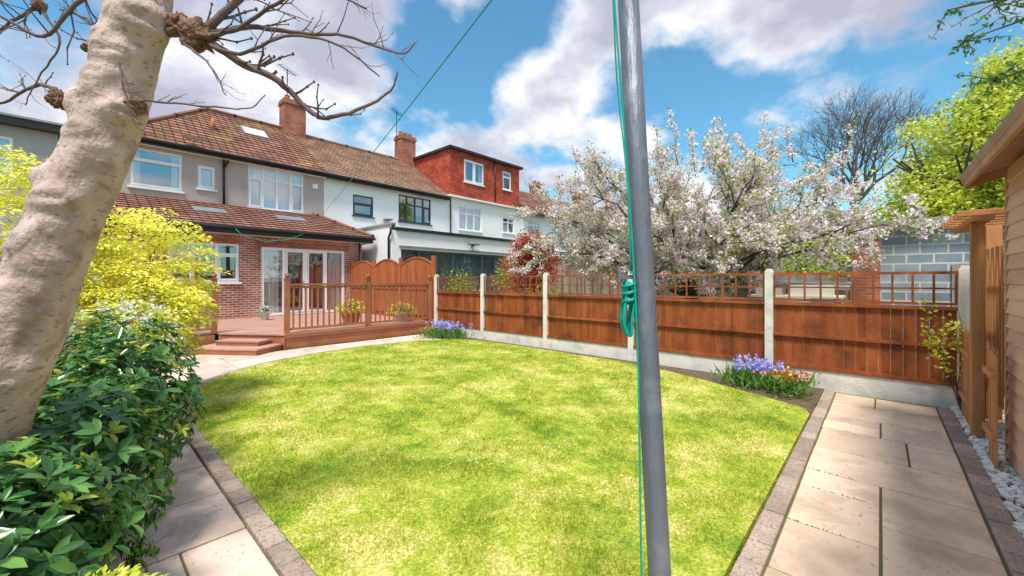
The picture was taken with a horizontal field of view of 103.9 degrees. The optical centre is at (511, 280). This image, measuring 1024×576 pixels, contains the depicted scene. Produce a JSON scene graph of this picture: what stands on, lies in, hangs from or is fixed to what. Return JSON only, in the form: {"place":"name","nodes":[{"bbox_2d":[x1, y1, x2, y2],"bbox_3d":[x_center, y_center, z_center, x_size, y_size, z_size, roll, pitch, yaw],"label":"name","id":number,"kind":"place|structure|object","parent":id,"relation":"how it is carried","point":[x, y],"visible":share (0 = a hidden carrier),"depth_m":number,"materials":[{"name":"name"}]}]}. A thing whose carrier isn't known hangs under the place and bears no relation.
{"place":"outdoors","nodes":[
{"label":"outdoors","id":0,"kind":"place"},
{"bbox_2d":[0,144,229,365],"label":"golden acer","id":1,"kind":"object","parent":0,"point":[182,299],"visible":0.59,"depth_m":4.31,"materials":[{"name":"yellow plant"}]},
{"bbox_2d":[57,296,186,415],"bbox_3d":[-3.663,0.778,3.751,1.164,1.263,1.046,0,0,43],"label":"white flowering shrub","id":2,"kind":"object","parent":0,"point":[85,318],"visible":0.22,"depth_m":3.69,"materials":[{"name":"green plant"}]},
{"bbox_2d":[92,330,756,575],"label":"paved garden path","id":3,"kind":"structure","parent":0,"point":[202,529],"depth_m":2.56,"materials":[{"name":"stone"}]},
{"bbox_2d":[84,561,169,575],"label":"leafy ground plant","id":4,"kind":"object","parent":3,"relation":"on","point":[126,570],"visible":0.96,"depth_m":1.50,"materials":[{"name":"yellow plant"}]},
{"bbox_2d":[190,338,809,575],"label":"lawn","id":5,"kind":"structure","parent":0,"point":[440,492],"depth_m":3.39,"materials":[{"name":"green plant"}]},
{"bbox_2d":[302,0,670,575],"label":"washing line pole","id":6,"kind":"object","parent":5,"relation":"on","point":[639,292],"visible":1,"depth_m":1.11,"materials":[{"name":"metal"}]},
{"bbox_2d":[0,0,1023,282],"label":"sky","id":7,"kind":"structure","parent":0,"point":[530,82],"materials":[{"name":"blue"}]},
{"bbox_2d":[68,283,1023,521],"bbox_3d":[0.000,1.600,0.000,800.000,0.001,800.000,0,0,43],"label":"ground","id":8,"kind":"structure","parent":0,"point":[217,338],"depth_m":8.55,"materials":[{"name":"brown soil"}]},
{"bbox_2d":[0,124,58,258],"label":"walls","id":9,"kind":"structure","parent":8,"relation":"on","point":[40,145],"depth_m":10.94,"materials":[{"name":"grey paint"}]},
{"bbox_2d":[0,136,15,180],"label":"window","id":10,"kind":"structure","parent":9,"relation":"attached to","point":[4,140],"depth_m":10.78,"materials":[{"name":"glass"}]},
{"bbox_2d":[0,112,62,138],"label":"flat roof","id":11,"kind":"structure","parent":9,"relation":"on","point":[13,120],"depth_m":10.87,"materials":[{"name":"fabric"}]},
{"bbox_2d":[120,145,323,215],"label":"walls","id":12,"kind":"structure","parent":8,"relation":"on","point":[236,183],"depth_m":15.01,"materials":[{"name":"grey paint"}]},
{"bbox_2d":[127,148,184,193],"bbox_3d":[-12.304,-3.780,13.848,0.600,1.700,1.750,0,0,43],"label":"window","id":13,"kind":"structure","parent":12,"relation":"attached to","point":[155,170],"depth_m":13.99,"materials":[{"name":"glass"}]},
{"bbox_2d":[196,165,216,191],"bbox_3d":[-11.377,-3.775,14.856,0.600,1.250,0.910,0,0,43],"label":"window","id":14,"kind":"structure","parent":12,"relation":"attached to","point":[206,178],"depth_m":14.80,"materials":[{"name":"white plastic"}]},
{"bbox_2d":[143,107,325,171],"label":"roof","id":15,"kind":"structure","parent":12,"relation":"on","point":[227,135],"depth_m":16.55,"materials":[{"name":"brown tile"}]},
{"bbox_2d":[211,118,214,129],"bbox_3d":[-12.110,-6.300,16.230,0.129,0.500,0.129,0,0,20],"label":"vent pipe","id":16,"kind":"object","parent":15,"relation":"attached to","point":[213,123],"visible":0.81,"depth_m":16.19,"materials":[{"name":"ceramic"}]},
{"bbox_2d":[278,95,305,138],"bbox_3d":[-11.151,-8.080,20.375,0.850,2.460,1.100,0,0,43],"label":"chimney","id":17,"kind":"object","parent":15,"relation":"on","point":[292,116],"visible":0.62,"depth_m":20.06,"materials":[{"name":"brick"}]},
{"bbox_2d":[277,64,296,94],"bbox_3d":[-11.321,-9.850,20.191,0.466,1.600,1.166,0,0,12],"label":"tv aerial","id":18,"kind":"object","parent":17,"relation":"attached to","point":[287,70],"visible":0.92,"depth_m":20.18,"materials":[{"name":"grey metal"}]},
{"bbox_2d":[248,165,304,213],"bbox_3d":[-9.793,-3.695,16.579,0.600,2.050,2.450,0,0,43],"label":"window","id":19,"kind":"structure","parent":12,"relation":"attached to","point":[271,189],"depth_m":16.45,"materials":[{"name":"white plastic"}]},
{"bbox_2d":[312,184,317,188],"bbox_3d":[-8.588,-4.100,17.475,0.100,0.200,0.200,0,0,43],"label":"alarm box","id":20,"kind":"object","parent":12,"relation":"attached to","point":[314,186],"visible":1,"depth_m":17.43,"materials":[{"name":"white plastic"}]},
{"bbox_2d":[324,178,446,231],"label":"walls","id":21,"kind":"structure","parent":12,"relation":"attached to","point":[385,205],"depth_m":19.54,"materials":[{"name":"white paint"}]},
{"bbox_2d":[352,194,374,218],"bbox_3d":[-7.278,-3.560,19.313,0.600,1.380,1.420,0,0,43],"label":"window","id":22,"kind":"structure","parent":21,"relation":"attached to","point":[363,206],"depth_m":19.50,"materials":[{"name":"black glass"}]},
{"bbox_2d":[298,134,450,196],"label":"roof","id":23,"kind":"structure","parent":21,"relation":"on","point":[333,157],"depth_m":21.16,"materials":[{"name":"tile"}]},
{"bbox_2d":[326,173,451,200],"bbox_3d":[-5.778,-4.620,20.087,0.180,0.220,6.850,0,0,43],"label":"gutter","id":24,"kind":"object","parent":23,"relation":"attached to","point":[378,185],"visible":1,"depth_m":19.64,"materials":[{"name":"black plastic"}]},
{"bbox_2d":[393,131,416,166],"bbox_3d":[-6.718,-8.055,25.197,0.900,2.410,1.100,0,0,43],"label":"chimney","id":25,"kind":"object","parent":23,"relation":"on","point":[405,149],"visible":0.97,"depth_m":24.87,"materials":[{"name":"brick"}]},
{"bbox_2d":[391,108,400,144],"bbox_3d":[-7.124,-9.400,24.755,0.466,2.100,1.166,0,0,12],"label":"tv aerial","id":26,"kind":"object","parent":25,"relation":"attached to","point":[395,111],"visible":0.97,"depth_m":24.74,"materials":[{"name":"grey metal"}]},
{"bbox_2d":[398,194,432,225],"bbox_3d":[-5.308,-3.740,21.455,0.600,1.780,2.400,0,0,43],"label":"window","id":27,"kind":"structure","parent":21,"relation":"attached to","point":[413,210],"depth_m":21.67,"materials":[{"name":"black glass"}]},
{"bbox_2d":[99,225,361,322],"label":"ground floor walls","id":28,"kind":"structure","parent":8,"relation":"on","point":[243,300],"depth_m":13.05,"materials":[{"name":"brick"}]},
{"bbox_2d":[167,241,241,283],"bbox_3d":[-9.551,-0.560,12.410,0.600,1.620,2.160,0,0,43],"label":"window","id":29,"kind":"structure","parent":28,"relation":"attached to","point":[229,257],"depth_m":12.74,"materials":[{"name":"white plastic"}]},
{"bbox_2d":[105,136,375,244],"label":"gutters and fascia","id":30,"kind":"object","parent":28,"relation":"on","point":[209,227],"visible":0.62,"depth_m":14.05,"materials":[{"name":"black plastic"}]},
{"bbox_2d":[181,135,202,145],"bbox_3d":[-11.200,-4.787,14.007,0.661,0.407,0.597,0,0,3],"label":"satellite dish","id":31,"kind":"object","parent":30,"relation":"on","point":[192,138],"visible":0.89,"depth_m":13.90,"materials":[{"name":"beige metal"}]},
{"bbox_2d":[223,159,224,204],"bbox_3d":[-10.800,-3.725,15.025,0.074,1.850,0.074,0,0,20],"label":"drainpipe","id":32,"kind":"object","parent":30,"relation":"attached to","point":[223,181],"visible":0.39,"depth_m":15.00,"materials":[{"name":"black plastic"}]},
{"bbox_2d":[236,229,301,241],"bbox_3d":[-7.932,-1.435,13.167,0.046,0.351,1.963,0,0,41],"label":"hanging line end","id":33,"kind":"object","parent":30,"relation":"hanging from","point":[267,241],"visible":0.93,"depth_m":13.08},
{"bbox_2d":[358,243,360,261],"bbox_3d":[-6.005,-0.200,15.778,0.074,2.700,0.074,0,0,-25],"label":"drainpipe","id":34,"kind":"object","parent":30,"relation":"attached to","point":[359,251],"depth_m":15.75,"materials":[{"name":"black plastic"}]},
{"bbox_2d":[110,192,374,236],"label":"extension roof","id":35,"kind":"structure","parent":28,"relation":"on","point":[244,216],"depth_m":13.70,"materials":[{"name":"brown tile"}]},
{"bbox_2d":[191,125,307,222],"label":"skylights","id":36,"kind":"object","parent":35,"relation":"on","point":[254,132],"visible":0.99,"depth_m":15.28,"materials":[{"name":"white glass"}]},
{"bbox_2d":[261,247,343,315],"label":"french doors","id":37,"kind":"structure","parent":28,"relation":"attached to","point":[309,266],"depth_m":14.56,"materials":[{"name":"white plastic"}]},
{"bbox_2d":[105,273,432,355],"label":"timber deck","id":38,"kind":"structure","parent":8,"relation":"on","point":[243,336],"depth_m":9.92,"materials":[{"name":"brown wood"}]},
{"bbox_2d":[256,306,271,319],"bbox_3d":[-7.587,0.984,12.267,0.470,0.451,0.449,0,0,43],"label":"potted plant","id":39,"kind":"object","parent":38,"relation":"on","point":[263,312],"visible":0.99,"depth_m":12.18,"materials":[{"name":"white plant"}]},
{"bbox_2d":[336,299,364,323],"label":"potted yellow pansies","id":40,"kind":"object","parent":38,"relation":"on","point":[348,312],"visible":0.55,"depth_m":11.04,"materials":[{"name":"plant"}]},
{"bbox_2d":[386,302,416,321],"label":"potted yellow pansies","id":41,"kind":"object","parent":38,"relation":"on","point":[404,312],"visible":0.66,"depth_m":11.85,"materials":[{"name":"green plant"}]},
{"bbox_2d":[350,255,435,321],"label":"arched fence panels","id":42,"kind":"object","parent":8,"relation":"on","point":[416,270],"visible":0.7,"depth_m":13.44,"materials":[{"name":"brown wood"}]},
{"bbox_2d":[357,222,514,274],"bbox_3d":[-3.855,-0.340,19.372,4.500,3.780,7.000,0,0,43],"label":"flat roof extension","id":43,"kind":"object","parent":8,"relation":"on","point":[413,239],"visible":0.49,"depth_m":16.66,"materials":[{"name":"white paint"}]},
{"bbox_2d":[387,226,391,258],"bbox_3d":[-4.676,-0.350,15.318,0.090,3.400,0.271,0,0,-41],"label":"drainpipe","id":44,"kind":"object","parent":43,"relation":"attached to","point":[388,244],"visible":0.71,"depth_m":15.34,"materials":[{"name":"black plastic"}]},
{"bbox_2d":[401,249,506,292],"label":"bifold doors","id":45,"kind":"structure","parent":8,"relation":"on","point":[478,264],"depth_m":18.22,"materials":[{"name":"grey glass"}]},
{"bbox_2d":[413,144,522,262],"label":"terraced house with red dormer","id":46,"kind":"structure","parent":8,"relation":"on","point":[482,190],"depth_m":24.65,"materials":[{"name":"white tile"}]},
{"bbox_2d":[458,206,482,232],"bbox_3d":[-2.669,-3.700,24.326,0.600,1.800,2.200,0,0,43],"label":"window","id":47,"kind":"structure","parent":46,"relation":"in","point":[469,218],"depth_m":24.33,"materials":[{"name":"white plastic"}]},
{"bbox_2d":[463,159,484,186],"bbox_3d":[-2.460,-6.525,24.406,0.600,1.750,2.000,0,0,43],"label":"window","id":48,"kind":"structure","parent":46,"relation":"in","point":[473,171],"depth_m":24.67,"materials":[{"name":"white plastic"}]},
{"bbox_2d":[502,171,512,191],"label":"window","id":49,"kind":"structure","parent":46,"relation":"in","point":[505,177],"depth_m":26.68,"materials":[{"name":"white plastic"}]},
{"bbox_2d":[502,217,514,234],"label":"window","id":50,"kind":"structure","parent":46,"relation":"in","point":[507,222],"depth_m":27.04,"materials":[{"name":"white plastic"}]},
{"bbox_2d":[519,190,577,223],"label":"roof","id":51,"kind":"structure","parent":46,"relation":"on","point":[528,199],"depth_m":30.90,"materials":[{"name":"brown tile"}]},
{"bbox_2d":[491,227,563,293],"bbox_3d":[0.590,-0.460,14.796,2.590,2.902,2.937,0,0,-15],"label":"red acer shrub","id":52,"kind":"object","parent":8,"relation":"on","point":[522,240],"visible":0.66,"depth_m":14.13,"materials":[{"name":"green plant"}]},
{"bbox_2d":[520,212,605,274],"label":"walls","id":53,"kind":"structure","parent":8,"relation":"on","point":[546,228],"depth_m":27.68,"materials":[{"name":"paint"}]},
{"bbox_2d":[528,219,539,235],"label":"window","id":54,"kind":"structure","parent":53,"relation":"attached to","point":[532,224],"depth_m":29.10,"materials":[{"name":"white glass"}]},
{"bbox_2d":[551,222,562,242],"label":"window","id":55,"kind":"structure","parent":53,"relation":"attached to","point":[555,231],"depth_m":30.68,"materials":[{"name":"white glass"}]},
{"bbox_2d":[573,223,612,268],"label":"walls","id":56,"kind":"structure","parent":8,"relation":"on","point":[574,230],"depth_m":32.92,"materials":[{"name":"white paint"}]},
{"bbox_2d":[178,341,1023,575],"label":"edging blocks","id":57,"kind":"structure","parent":8,"relation":"on","point":[281,552],"depth_m":2.75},
{"bbox_2d":[440,245,843,294],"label":"garden shrubs","id":58,"kind":"object","parent":8,"relation":"on","point":[503,279],"visible":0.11,"depth_m":15.83,"materials":[{"name":"green plant"}]},
{"bbox_2d":[507,271,825,299],"bbox_3d":[4.355,0.640,15.778,12.648,1.839,0.093,0,0,43],"label":"neighbour fence","id":59,"kind":"object","parent":8,"relation":"on","point":[596,290],"visible":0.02,"depth_m":16.29,"materials":[{"name":"grey wood"}]},
{"bbox_2d":[434,266,1004,413],"bbox_3d":[2.296,0.735,7.779,12.460,1.830,0.110,0,0,43],"label":"boundary fence","id":60,"kind":"object","parent":8,"relation":"on","point":[705,335],"visible":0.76,"depth_m":6.28,"materials":[{"name":"wood"}]},
{"bbox_2d":[502,106,963,299],"bbox_3d":[4.660,-1.472,10.666,9.930,6.065,7.202,0,0,43],"label":"blossoming apple tree","id":61,"kind":"object","parent":8,"relation":"on","point":[740,240],"visible":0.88,"depth_m":9.16,"materials":[{"name":"white plant"}]},
{"bbox_2d":[681,213,889,276],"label":"distant trees","id":62,"kind":"object","parent":8,"relation":"on","point":[814,245],"visible":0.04,"depth_m":25.71,"materials":[{"name":"green plant"}]},
{"bbox_2d":[737,281,851,348],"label":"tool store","id":63,"kind":"structure","parent":8,"relation":"on","point":[744,292],"depth_m":9.52,"materials":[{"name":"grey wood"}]},
{"bbox_2d":[750,285,845,303],"bbox_3d":[5.713,0.820,8.060,1.500,1.460,1.000,0,0,43],"label":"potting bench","id":64,"kind":"object","parent":8,"relation":"on","point":[828,293],"visible":0.49,"depth_m":7.62,"materials":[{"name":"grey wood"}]},
{"bbox_2d":[826,275,851,303],"bbox_3d":[8.319,0.665,20.827,18.048,1.790,0.093,0,0,43],"label":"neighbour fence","id":65,"kind":"object","parent":8,"relation":"on","point":[849,294],"visible":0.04,"depth_m":16.11,"materials":[{"name":"brown wood"}]},
{"bbox_2d":[778,81,966,264],"bbox_3d":[25.074,-6.183,28.885,10.236,15.466,10.459,0,0,-21],"label":"bare tree","id":66,"kind":"object","parent":8,"relation":"on","point":[866,120],"visible":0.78,"depth_m":28.37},
{"bbox_2d":[845,216,1004,345],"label":"block garage","id":67,"kind":"structure","parent":8,"relation":"on","point":[904,252],"depth_m":9.18,"materials":[{"name":"concrete"}]},
{"bbox_2d":[952,264,1004,307],"bbox_3d":[9.902,0.600,8.515,0.750,1.900,0.060,0,0,43],"label":"door","id":68,"kind":"structure","parent":67,"relation":"in","point":[955,266],"depth_m":8.74,"materials":[{"name":"grey wood"}]},
{"bbox_2d":[867,26,1023,221],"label":"lime green tree","id":69,"kind":"object","parent":8,"relation":"on","point":[946,195],"visible":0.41,"depth_m":15.22,"materials":[{"name":"green plant"}]},
{"bbox_2d":[942,208,1004,438],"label":"timber arch","id":70,"kind":"structure","parent":8,"relation":"on","point":[983,227],"depth_m":3.93,"materials":[{"name":"brown wood"}]},
{"bbox_2d":[928,0,1023,103],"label":"overhanging tree","id":71,"kind":"object","parent":8,"relation":"on","point":[995,80],"visible":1,"depth_m":4.21,"materials":[{"name":"green plant"}]},
{"bbox_2d":[950,406,1023,538],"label":"white pebble strip","id":72,"kind":"object","parent":8,"relation":"on","point":[1002,480],"visible":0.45,"depth_m":3.21,"materials":[{"name":"grey gravel"}]},
{"bbox_2d":[914,296,967,409],"bbox_3d":[5.022,0.867,4.628,0.543,1.369,0.406,0,0,43],"label":"climbing rose","id":73,"kind":"object","parent":72,"relation":"on","point":[935,342],"visible":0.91,"depth_m":4.65,"materials":[{"name":"green plant"}]},
{"bbox_2d":[955,328,997,467],"bbox_3d":[4.630,1.020,4.030,0.040,1.000,2.100,0,0,43],"label":"picket fence","id":74,"kind":"object","parent":72,"relation":"on","point":[991,429],"visible":0.76,"depth_m":3.42,"materials":[{"name":"brown wood"}]},
{"bbox_2d":[960,93,1023,480],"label":"timber shed","id":75,"kind":"structure","parent":8,"relation":"on","point":[1000,154],"depth_m":3.18,"materials":[{"name":"wood"}]},
{"bbox_2d":[512,197,614,231],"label":"roof","id":76,"kind":"structure","parent":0,"point":[567,203],"depth_m":36.17,"materials":[{"name":"tile"}]},
{"bbox_2d":[529,181,543,197],"bbox_3d":[2.149,-7.730,34.840,0.900,1.760,1.100,0,0,43],"label":"chimney","id":77,"kind":"object","parent":76,"relation":"on","point":[531,188],"visible":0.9,"depth_m":34.52,"materials":[{"name":"brick"}]},
{"bbox_2d":[565,209,625,232],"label":"roof","id":78,"kind":"structure","parent":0,"point":[606,215],"depth_m":41.42,"materials":[{"name":"brown tile"}]},
{"bbox_2d":[571,194,583,204],"bbox_3d":[6.549,-7.730,39.624,0.900,1.760,1.100,0,0,43],"label":"chimney","id":79,"kind":"object","parent":78,"relation":"on","point":[577,198],"visible":0.22,"depth_m":39.19,"materials":[{"name":"brick"}]},
{"bbox_2d":[434,336,823,420],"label":"flower bed soil","id":80,"kind":"structure","parent":0,"point":[809,404],"depth_m":5.84,"materials":[{"name":"brown soil"}]},
{"bbox_2d":[0,308,207,575],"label":"glossy evergreen shrub","id":81,"kind":"object","parent":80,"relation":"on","point":[77,456],"visible":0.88,"depth_m":1.99,"materials":[{"name":"green plant"}]},
{"bbox_2d":[0,0,418,506],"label":"pollarded tree","id":82,"kind":"object","parent":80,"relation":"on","point":[78,176],"visible":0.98,"depth_m":1.75,"materials":[{"name":"beige plant"}]},
{"bbox_2d":[411,320,475,339],"bbox_3d":[-1.902,1.335,10.971,1.677,0.536,1.778,0,0,-13],"label":"bluebell clump","id":83,"kind":"object","parent":80,"relation":"on","point":[439,330],"visible":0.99,"depth_m":10.68,"materials":[{"name":"purple plant"}]},
{"bbox_2d":[709,353,822,400],"bbox_3d":[3.542,1.350,5.699,1.476,0.520,1.113,0,0,43],"label":"bluebell clump","id":84,"kind":"object","parent":80,"relation":"on","point":[756,374],"visible":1,"depth_m":5.62,"materials":[{"name":"purple plant"}]},
{"bbox_2d":[761,392,1011,575],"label":"paved side path","id":85,"kind":"structure","parent":0,"point":[918,496],"depth_m":2.76,"materials":[{"name":"stone"}]},
{"bbox_2d":[788,399,946,541],"bbox_3d":[2.193,1.556,2.370,0.942,0.032,7.695,0,0,43],"label":"joint moss","id":86,"kind":"object","parent":85,"relation":"on","point":[854,480],"visible":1,"depth_m":2.89,"materials":[{"name":"green plant"}]}
]}

